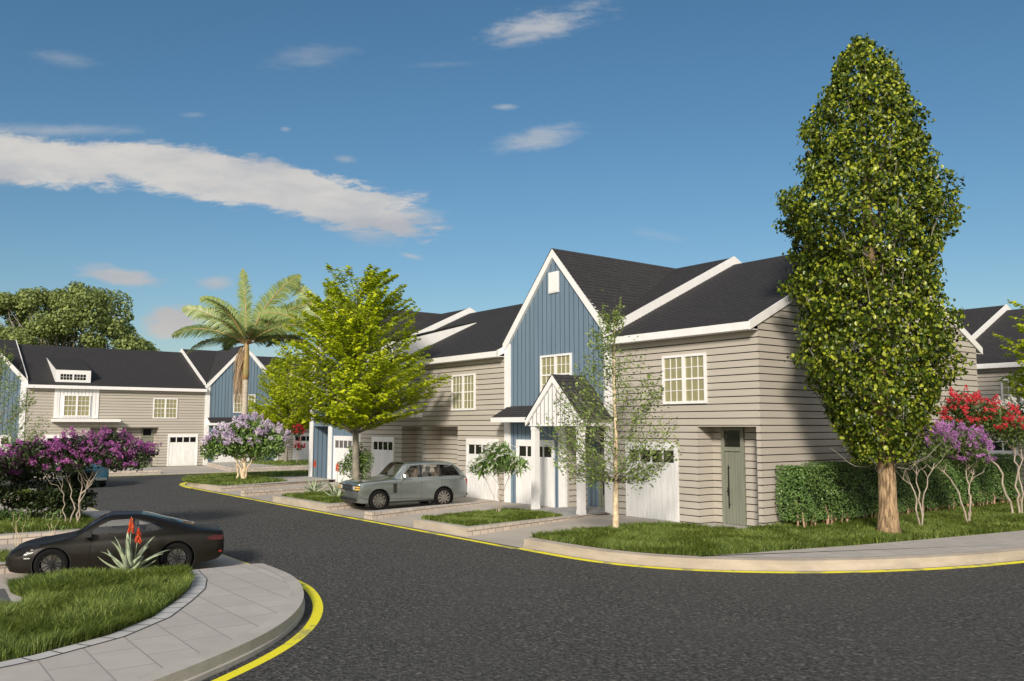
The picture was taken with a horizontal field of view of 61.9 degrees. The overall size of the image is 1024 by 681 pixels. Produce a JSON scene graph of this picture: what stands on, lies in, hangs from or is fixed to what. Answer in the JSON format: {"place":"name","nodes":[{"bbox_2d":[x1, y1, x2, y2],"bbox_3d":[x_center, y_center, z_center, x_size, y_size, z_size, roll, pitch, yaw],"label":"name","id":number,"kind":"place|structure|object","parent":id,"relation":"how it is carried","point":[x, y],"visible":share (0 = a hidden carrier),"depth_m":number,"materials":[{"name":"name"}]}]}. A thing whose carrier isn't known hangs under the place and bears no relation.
{"place":"outdoors","nodes":[
{"label":"outdoors","id":0,"kind":"place"},
{"bbox_2d":[0,588,9,602],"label":"path","id":1,"kind":"structure","parent":0,"point":[3,594],"depth_m":15.90,"materials":[{"name":"concrete"}]},
{"bbox_2d":[0,546,15,561],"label":"grass","id":2,"kind":"structure","parent":0,"point":[4,553],"depth_m":20.48,"materials":[{"name":"green plant"}]},
{"bbox_2d":[1,485,34,494],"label":"grass","id":3,"kind":"structure","parent":0,"point":[24,490],"depth_m":40.08,"materials":[{"name":"green plant"}]},
{"bbox_2d":[0,510,94,533],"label":"grass","id":4,"kind":"structure","parent":0,"point":[36,523],"depth_m":26.80,"materials":[{"name":"green plant"}]},
{"bbox_2d":[0,563,199,661],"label":"grass","id":5,"kind":"structure","parent":0,"point":[54,609],"depth_m":14.50,"materials":[{"name":"green plant"}]},
{"bbox_2d":[0,570,206,666],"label":"edging","id":6,"kind":"object","parent":5,"relation":"on","point":[197,586],"visible":0.91,"depth_m":13.44,"materials":[{"name":"concrete"}]},
{"bbox_2d":[98,517,170,570],"bbox_3d":[-8.177,4.438,18.499,1.360,1.214,1.201,1,-6,-11],"label":"aloe plant","id":7,"kind":"object","parent":5,"relation":"on","point":[128,560],"visible":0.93,"depth_m":18.36,"materials":[{"name":"green plant"}]},
{"bbox_2d":[0,504,246,588],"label":"driveway","id":8,"kind":"structure","parent":0,"point":[222,561],"depth_m":21.16,"materials":[{"name":"concrete"}]},
{"bbox_2d":[0,558,31,573],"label":"planter bed","id":9,"kind":"object","parent":8,"relation":"on","point":[4,569],"depth_m":19.65,"materials":[{"name":"stone"}]},
{"bbox_2d":[8,508,30,545],"bbox_3d":[-13.620,5.219,23.600,0.555,1.188,0.632,4,-7,-37],"label":"sapling","id":10,"kind":"object","parent":8,"relation":"on","point":[21,517],"visible":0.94,"depth_m":23.60,"materials":[{"name":"green plant"}]},
{"bbox_2d":[41,509,65,535],"bbox_3d":[-12.848,5.277,23.922,0.617,1.138,0.570,1,-6,-13],"label":"sapling","id":11,"kind":"object","parent":8,"relation":"on","point":[59,518],"visible":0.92,"depth_m":23.91,"materials":[{"name":"green plant"}]},
{"bbox_2d":[0,511,147,544],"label":"planter bed","id":12,"kind":"object","parent":8,"relation":"on","point":[8,538],"visible":0.29,"depth_m":25.29,"materials":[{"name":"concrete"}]},
{"bbox_2d":[0,506,25,518],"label":"shrub","id":13,"kind":"object","parent":12,"relation":"on","point":[6,512],"visible":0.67,"depth_m":28.06,"materials":[{"name":"green plant"}]},
{"bbox_2d":[0,468,98,519],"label":"shrub","id":14,"kind":"object","parent":12,"relation":"on","point":[48,498],"visible":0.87,"depth_m":27.89,"materials":[{"name":"green plant"}]},
{"bbox_2d":[0,425,162,522],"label":"flowering tree","id":15,"kind":"object","parent":12,"relation":"on","point":[108,450],"visible":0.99,"depth_m":26.77,"materials":[{"name":"purple plant"}]},
{"bbox_2d":[5,510,223,575],"bbox_3d":[-9.249,4.730,20.160,4.566,1.383,2.080,2,-6,-22],"label":"parked car","id":16,"kind":"object","parent":8,"relation":"on","point":[187,542],"visible":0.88,"depth_m":19.56,"materials":[{"name":"brown metal"}]},
{"bbox_2d":[0,564,289,680],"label":"sidewalk","id":17,"kind":"structure","parent":0,"point":[227,604],"depth_m":12.97,"materials":[{"name":"grey concrete"}]},
{"bbox_2d":[153,466,225,472],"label":"driveway","id":18,"kind":"structure","parent":0,"point":[181,469],"depth_m":66.64,"materials":[{"name":"concrete"}]},
{"bbox_2d":[34,465,160,477],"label":"planter bed","id":19,"kind":"object","parent":18,"relation":"on","point":[149,470],"visible":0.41,"depth_m":59.75,"materials":[{"name":"stone"}]},
{"bbox_2d":[207,460,308,470],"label":"planter bed","id":20,"kind":"object","parent":18,"relation":"on","point":[228,466],"visible":0.3,"depth_m":66.59,"materials":[{"name":"stone"}]},
{"bbox_2d":[248,356,309,460],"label":"broad street tree","id":21,"kind":"object","parent":20,"relation":"on","point":[279,412],"visible":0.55,"depth_m":71.69,"materials":[{"name":"green plant"}]},
{"bbox_2d":[292,423,305,461],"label":"flowering tree","id":22,"kind":"object","parent":20,"relation":"on","point":[297,428],"visible":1,"depth_m":70.48,"materials":[{"name":"red plant"}]},
{"bbox_2d":[246,459,308,465],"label":"grass","id":23,"kind":"structure","parent":0,"point":[293,462],"depth_m":70.50,"materials":[{"name":"green plant"}]},
{"bbox_2d":[281,489,348,502],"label":"grass","id":24,"kind":"structure","parent":0,"point":[321,496],"depth_m":36.91,"materials":[{"name":"green plant"}]},
{"bbox_2d":[183,481,747,549],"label":"driveway","id":25,"kind":"structure","parent":0,"point":[516,537],"depth_m":31.07,"materials":[{"name":"concrete"}]},
{"bbox_2d":[241,485,338,496],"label":"stone wall","id":26,"kind":"structure","parent":25,"relation":"on","point":[244,493],"depth_m":42.46,"materials":[{"name":"stone"}]},
{"bbox_2d":[273,495,364,510],"bbox_3d":[-6.824,7.254,39.417,5.559,0.325,9.106,-4,-7,37],"label":"planter bed","id":27,"kind":"object","parent":25,"relation":"on","point":[317,505],"visible":0.35,"depth_m":35.29,"materials":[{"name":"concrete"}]},
{"bbox_2d":[302,460,326,491],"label":"aloe plant","id":28,"kind":"object","parent":27,"relation":"on","point":[314,487],"visible":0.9,"depth_m":40.89,"materials":[{"name":"green plant"}]},
{"bbox_2d":[322,462,343,495],"bbox_3d":[-7.816,6.170,37.498,1.225,1.606,1.350,4,-7,-37],"label":"aloe plant","id":29,"kind":"object","parent":27,"relation":"on","point":[334,491],"visible":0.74,"depth_m":37.63,"materials":[{"name":"green plant"}]},
{"bbox_2d":[336,443,374,478],"bbox_3d":[-7.266,5.934,39.524,1.808,2.552,1.052,1,-6,-9],"label":"shrub","id":30,"kind":"object","parent":27,"relation":"on","point":[363,458],"visible":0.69,"depth_m":39.45,"materials":[{"name":"green plant"}]},
{"bbox_2d":[265,263,451,478],"bbox_3d":[-7.181,1.832,39.243,8.290,10.780,8.676,4,-7,-37],"label":"broad street tree","id":31,"kind":"object","parent":27,"relation":"on","point":[359,404],"visible":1,"depth_m":38.32,"materials":[{"name":"green plant"}]},
{"bbox_2d":[308,304,475,481],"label":"row house","id":32,"kind":"structure","parent":25,"relation":"on","point":[328,446],"depth_m":53.00,"materials":[{"name":"blue paint"}]},
{"bbox_2d":[333,436,352,481],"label":"garage door","id":33,"kind":"structure","parent":32,"relation":"in","point":[340,443],"depth_m":50.03,"materials":[{"name":"white wood"}]},
{"bbox_2d":[339,460,467,509],"bbox_3d":[-4.469,5.961,35.545,5.050,1.895,2.320,4,-7,-32],"label":"parked car","id":34,"kind":"object","parent":25,"relation":"on","point":[446,484],"visible":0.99,"depth_m":34.81,"materials":[{"name":"silver metal"}]},
{"bbox_2d":[364,501,493,519],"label":"stone wall","id":35,"kind":"structure","parent":25,"relation":"on","point":[377,514],"depth_m":32.71,"materials":[{"name":"stone"}]},
{"bbox_2d":[413,508,606,535],"bbox_3d":[0.257,6.333,30.233,3.122,0.325,7.904,-6,-8,44],"label":"planter bed","id":36,"kind":"object","parent":25,"relation":"on","point":[456,529],"visible":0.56,"depth_m":27.80,"materials":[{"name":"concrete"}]},
{"bbox_2d":[463,440,533,511],"bbox_3d":[-0.507,4.971,30.836,2.134,2.764,2.073,4,-7,-37],"label":"flowering tree","id":37,"kind":"object","parent":36,"relation":"on","point":[498,457],"visible":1,"depth_m":30.67,"materials":[{"name":"green plant"}]},
{"bbox_2d":[421,507,562,525],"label":"grass","id":38,"kind":"structure","parent":0,"point":[475,517],"depth_m":29.11,"materials":[{"name":"green plant"}]},
{"bbox_2d":[0,0,1023,357],"label":"sky","id":39,"kind":"structure","parent":0,"point":[156,152],"materials":[{"name":"blue"}]},
{"bbox_2d":[1,470,1023,680],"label":"road","id":40,"kind":"structure","parent":0,"point":[401,604],"depth_m":15.55,"materials":[{"name":"asphalt"}]},
{"bbox_2d":[55,457,108,486],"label":"parked car","id":41,"kind":"object","parent":40,"relation":"on","point":[103,477],"visible":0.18,"depth_m":47.16,"materials":[{"name":"blue paint"}]},
{"bbox_2d":[39,469,308,478],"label":"kerb","id":42,"kind":"structure","parent":40,"relation":"on","point":[200,472],"depth_m":61.61,"materials":[{"name":"concrete"}]},
{"bbox_2d":[179,482,192,488],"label":"road marking","id":43,"kind":"object","parent":40,"relation":"on","point":[182,484],"visible":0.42,"depth_m":48.95,"materials":[{"name":"yellow paint"}]},
{"bbox_2d":[128,563,304,680],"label":"kerb","id":44,"kind":"structure","parent":40,"relation":"on","point":[282,623],"depth_m":12.52,"materials":[{"name":"concrete"}]},
{"bbox_2d":[187,476,333,491],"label":"planter bed","id":45,"kind":"object","parent":40,"relation":"on","point":[296,480],"visible":0.21,"depth_m":46.87,"materials":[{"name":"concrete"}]},
{"bbox_2d":[172,268,315,473],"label":"palm tree","id":46,"kind":"object","parent":45,"relation":"on","point":[234,330],"visible":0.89,"depth_m":55.26,"materials":[{"name":"green plant"}]},
{"bbox_2d":[200,411,290,478],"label":"flowering tree","id":47,"kind":"object","parent":45,"relation":"on","point":[241,437],"visible":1,"depth_m":49.66,"materials":[{"name":"purple plant"}]},
{"bbox_2d":[182,469,308,485],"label":"grass","id":48,"kind":"structure","parent":45,"relation":"on","point":[224,479],"depth_m":50.00,"materials":[{"name":"green plant"}]},
{"bbox_2d":[257,278,334,351],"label":"palm tree","id":49,"kind":"object","parent":45,"relation":"on","point":[279,313],"visible":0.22,"depth_m":55.55,"materials":[{"name":"green plant"}]},
{"bbox_2d":[212,580,322,680],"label":"road marking","id":50,"kind":"object","parent":40,"relation":"on","point":[311,624],"visible":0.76,"depth_m":13.77,"materials":[{"name":"yellow paint"}]},
{"bbox_2d":[192,488,513,548],"bbox_3d":[-8.732,6.952,35.318,0.200,0.001,29.100,4,-7,-37],"label":"road marking","id":51,"kind":"object","parent":40,"relation":"on","point":[370,521],"visible":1,"depth_m":29.87,"materials":[{"name":"yellow paint"}]},
{"bbox_2d":[515,548,1023,572],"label":"road marking","id":52,"kind":"object","parent":40,"relation":"on","point":[969,566],"visible":1,"depth_m":20.44,"materials":[{"name":"yellow paint"}]},
{"bbox_2d":[523,537,1023,570],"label":"kerb","id":53,"kind":"structure","parent":40,"relation":"on","point":[822,564],"depth_m":20.62,"materials":[{"name":"concrete"}]},
{"bbox_2d":[603,241,982,528],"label":"row house","id":54,"kind":"structure","parent":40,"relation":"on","point":[714,356],"depth_m":28.89,"materials":[{"name":"paint"}]},
{"bbox_2d":[625,442,679,521],"bbox_3d":[4.964,4.976,30.352,0.075,2.700,2.520,4,-7,-37],"label":"garage door","id":55,"kind":"structure","parent":54,"relation":"in","point":[659,502],"depth_m":30.13,"materials":[{"name":"white wood"}]},
{"bbox_2d":[662,353,707,403],"bbox_3d":[5.943,1.331,29.433,0.105,1.700,1.960,4,-7,-37],"label":"window","id":56,"kind":"structure","parent":54,"relation":"in","point":[684,381],"depth_m":29.37,"materials":[{"name":"white paint"}]},
{"bbox_2d":[721,427,746,525],"bbox_3d":[7.376,4.510,28.461,0.130,3.220,0.910,4,-7,-37],"label":"front door","id":57,"kind":"structure","parent":54,"relation":"in","point":[732,438],"depth_m":28.46,"materials":[{"name":"green wood"}]},
{"bbox_2d":[975,309,1023,490],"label":"row house","id":58,"kind":"structure","parent":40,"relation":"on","point":[993,364],"depth_m":45.56,"materials":[{"name":"white paint"}]},
{"bbox_2d":[981,437,1017,468],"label":"garage door","id":59,"kind":"structure","parent":58,"relation":"in","point":[997,449],"depth_m":44.76,"materials":[{"name":"white wood"}]},
{"bbox_2d":[1000,379,1023,406],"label":"window","id":60,"kind":"structure","parent":58,"relation":"in","point":[1005,389],"depth_m":44.69,"materials":[{"name":"white paint"}]},
{"bbox_2d":[360,304,713,501],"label":"row house","id":61,"kind":"structure","parent":0,"point":[466,402],"depth_m":42.01,"materials":[{"name":"paint"}]},
{"bbox_2d":[371,436,394,476],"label":"garage door","id":62,"kind":"structure","parent":61,"relation":"in","point":[382,448],"depth_m":46.04,"materials":[{"name":"white wood"}]},
{"bbox_2d":[451,373,475,410],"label":"window","id":63,"kind":"structure","parent":61,"relation":"in","point":[463,386],"depth_m":40.15,"materials":[{"name":"white paint"}]},
{"bbox_2d":[466,438,498,500],"bbox_3d":[-1.355,5.805,38.621,0.075,2.700,2.500,4,-7,-37],"label":"garage door","id":64,"kind":"structure","parent":61,"relation":"in","point":[476,488],"depth_m":38.78,"materials":[{"name":"white wood"}]},
{"bbox_2d":[533,506,604,514],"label":"path","id":65,"kind":"structure","parent":0,"point":[571,510],"depth_m":32.50,"materials":[{"name":"concrete"}]},
{"bbox_2d":[491,248,760,514],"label":"row house","id":66,"kind":"structure","parent":0,"point":[545,342],"depth_m":35.08,"materials":[{"name":"blue paint"}]},
{"bbox_2d":[516,439,554,507],"bbox_3d":[0.963,5.501,35.588,0.075,2.700,2.520,4,-7,-37],"label":"garage door","id":67,"kind":"structure","parent":66,"relation":"in","point":[547,471],"depth_m":35.26,"materials":[{"name":"white wood"}]},
{"bbox_2d":[540,353,571,391],"bbox_3d":[1.803,1.396,34.898,0.105,1.660,1.960,4,-7,-37],"label":"window","id":68,"kind":"structure","parent":66,"relation":"in","point":[561,364],"depth_m":34.96,"materials":[{"name":"white paint"}]},
{"bbox_2d":[598,427,604,507],"bbox_3d":[3.757,5.037,33.722,0.130,3.220,0.950,4,-7,-37],"label":"front door","id":69,"kind":"structure","parent":66,"relation":"in","point":[601,450],"depth_m":33.95,"materials":[{"name":"metal"}]},
{"bbox_2d":[697,523,746,529],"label":"path","id":70,"kind":"structure","parent":0,"point":[722,523],"depth_m":28.14,"materials":[{"name":"concrete"}]},
{"bbox_2d":[532,497,1023,557],"bbox_3d":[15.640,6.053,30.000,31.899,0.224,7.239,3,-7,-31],"label":"grass","id":71,"kind":"structure","parent":0,"point":[683,538],"depth_m":24.39,"materials":[{"name":"green plant"}]},
{"bbox_2d":[536,289,683,528],"bbox_3d":[2.928,2.114,26.044,4.393,7.487,4.634,-1,-6,6],"label":"young tree","id":72,"kind":"object","parent":71,"relation":"on","point":[615,478],"visible":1,"depth_m":25.82,"materials":[{"name":"green plant"}]},
{"bbox_2d":[770,33,973,533],"bbox_3d":[10.436,-1.861,25.448,5.596,15.277,5.588,4,-7,-37],"label":"columnar tree","id":73,"kind":"object","parent":71,"relation":"on","point":[880,185],"visible":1,"depth_m":24.43,"materials":[{"name":"green plant"}]},
{"bbox_2d":[773,453,1023,527],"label":"hedge","id":74,"kind":"object","parent":71,"relation":"on","point":[846,490],"visible":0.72,"depth_m":28.33,"materials":[{"name":"green plant"}]},
{"bbox_2d":[845,422,961,524],"bbox_3d":[12.182,4.186,26.330,3.331,3.336,2.169,1,-6,-10],"label":"flowering tree","id":75,"kind":"object","parent":71,"relation":"on","point":[929,447],"visible":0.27,"depth_m":26.27,"materials":[{"name":"purple plant"}]},
{"bbox_2d":[921,419,996,521],"bbox_3d":[14.194,4.249,27.494,2.648,3.456,1.829,-1,-6,8],"label":"flowering tree","id":76,"kind":"object","parent":71,"relation":"on","point":[973,450],"visible":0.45,"depth_m":27.33,"materials":[{"name":"purple plant"}]},
{"bbox_2d":[935,385,1023,513],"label":"flowering tree","id":77,"kind":"object","parent":71,"relation":"on","point":[1001,422],"visible":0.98,"depth_m":29.72,"materials":[{"name":"red plant"}]},
{"bbox_2d":[989,395,1023,442],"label":"flowering tree","id":78,"kind":"object","parent":71,"relation":"on","point":[1015,404],"visible":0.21,"depth_m":31.81,"materials":[{"name":"plant"}]},
{"bbox_2d":[699,530,1023,557],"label":"sidewalk","id":79,"kind":"structure","parent":0,"point":[989,541],"depth_m":21.97,"materials":[{"name":"grey concrete"}]},
{"label":"ground","id":80,"kind":"structure","parent":0,"visible":0},
{"bbox_2d":[0,339,27,454],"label":"row house","id":81,"kind":"structure","parent":80,"relation":"on","point":[15,366],"depth_m":65.58,"materials":[{"name":"blue paint"}]},
{"bbox_2d":[0,435,11,454],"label":"garage door","id":82,"kind":"structure","parent":81,"relation":"in","point":[1,443],"depth_m":64.85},
{"bbox_2d":[0,280,159,350],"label":"background tree","id":83,"kind":"object","parent":80,"relation":"on","point":[63,317],"visible":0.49,"depth_m":98.15,"materials":[{"name":"green plant"}]},
{"bbox_2d":[18,344,206,466],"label":"row house","id":84,"kind":"structure","parent":80,"relation":"on","point":[158,397],"depth_m":71.51,"materials":[{"name":"white paint"}]},
{"bbox_2d":[45,435,79,463],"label":"garage door","id":85,"kind":"structure","parent":84,"relation":"in","point":[49,437],"depth_m":66.79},
{"bbox_2d":[62,395,90,416],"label":"window","id":86,"kind":"structure","parent":84,"relation":"in","point":[73,405],"depth_m":67.96,"materials":[{"name":"white paint"}]},
{"bbox_2d":[102,428,114,434],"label":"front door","id":87,"kind":"structure","parent":84,"relation":"in","point":[113,429],"depth_m":70.24,"materials":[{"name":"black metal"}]},
{"bbox_2d":[140,428,152,465],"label":"front door","id":88,"kind":"structure","parent":84,"relation":"in","point":[146,433],"depth_m":71.85,"materials":[{"name":"black metal"}]},
{"bbox_2d":[153,398,177,418],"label":"window","id":89,"kind":"structure","parent":84,"relation":"in","point":[165,408],"depth_m":72.12,"materials":[{"name":"white paint"}]},
{"bbox_2d":[167,434,197,465],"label":"garage door","id":90,"kind":"structure","parent":84,"relation":"in","point":[182,449],"depth_m":72.70,"materials":[{"name":"white wood"}]},
{"bbox_2d":[180,345,277,464],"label":"row house","id":91,"kind":"structure","parent":80,"relation":"on","point":[214,371],"depth_m":75.78,"materials":[{"name":"blue paint"}]},
{"bbox_2d":[213,441,239,461],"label":"garage door","id":92,"kind":"structure","parent":91,"relation":"in","point":[220,458],"depth_m":74.82,"materials":[{"name":"white wood"}]},
{"bbox_2d":[233,394,255,412],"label":"window","id":93,"kind":"structure","parent":91,"relation":"in","point":[235,405],"depth_m":75.97,"materials":[{"name":"white paint"}]},
{"bbox_2d":[256,356,311,459],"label":"row house","id":94,"kind":"structure","parent":80,"relation":"on","point":[302,454],"depth_m":79.26,"materials":[{"name":"white paint"}]},
{"bbox_2d":[293,433,308,459],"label":"garage door","id":95,"kind":"structure","parent":94,"relation":"in","point":[302,454],"depth_m":79.22,"materials":[{"name":"white wood"}]},
{"label":"driveway","id":96,"kind":"structure","parent":0,"visible":0},
{"bbox_2d":[950,304,1010,338],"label":"row house","id":97,"kind":"structure","parent":96,"relation":"on","point":[979,321],"depth_m":51.38,"materials":[{"name":"blue paint"}]},
{"bbox_2d":[992,299,1023,410],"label":"broad street tree","id":98,"kind":"object","parent":96,"relation":"on","point":[1019,379],"visible":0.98,"depth_m":36.79,"materials":[{"name":"green plant"}]},
{"bbox_3d":[-33.620,6.875,35.560,25.000,0.310,10.600,4,-7,-37],"label":"planter bed","id":99,"kind":"object","parent":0,"visible":0},
{"bbox_2d":[0,341,50,455],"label":"young tree","id":100,"kind":"object","parent":99,"relation":"on","point":[2,373],"visible":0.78,"depth_m":44.24,"materials":[{"name":"green plant"}]}
]}

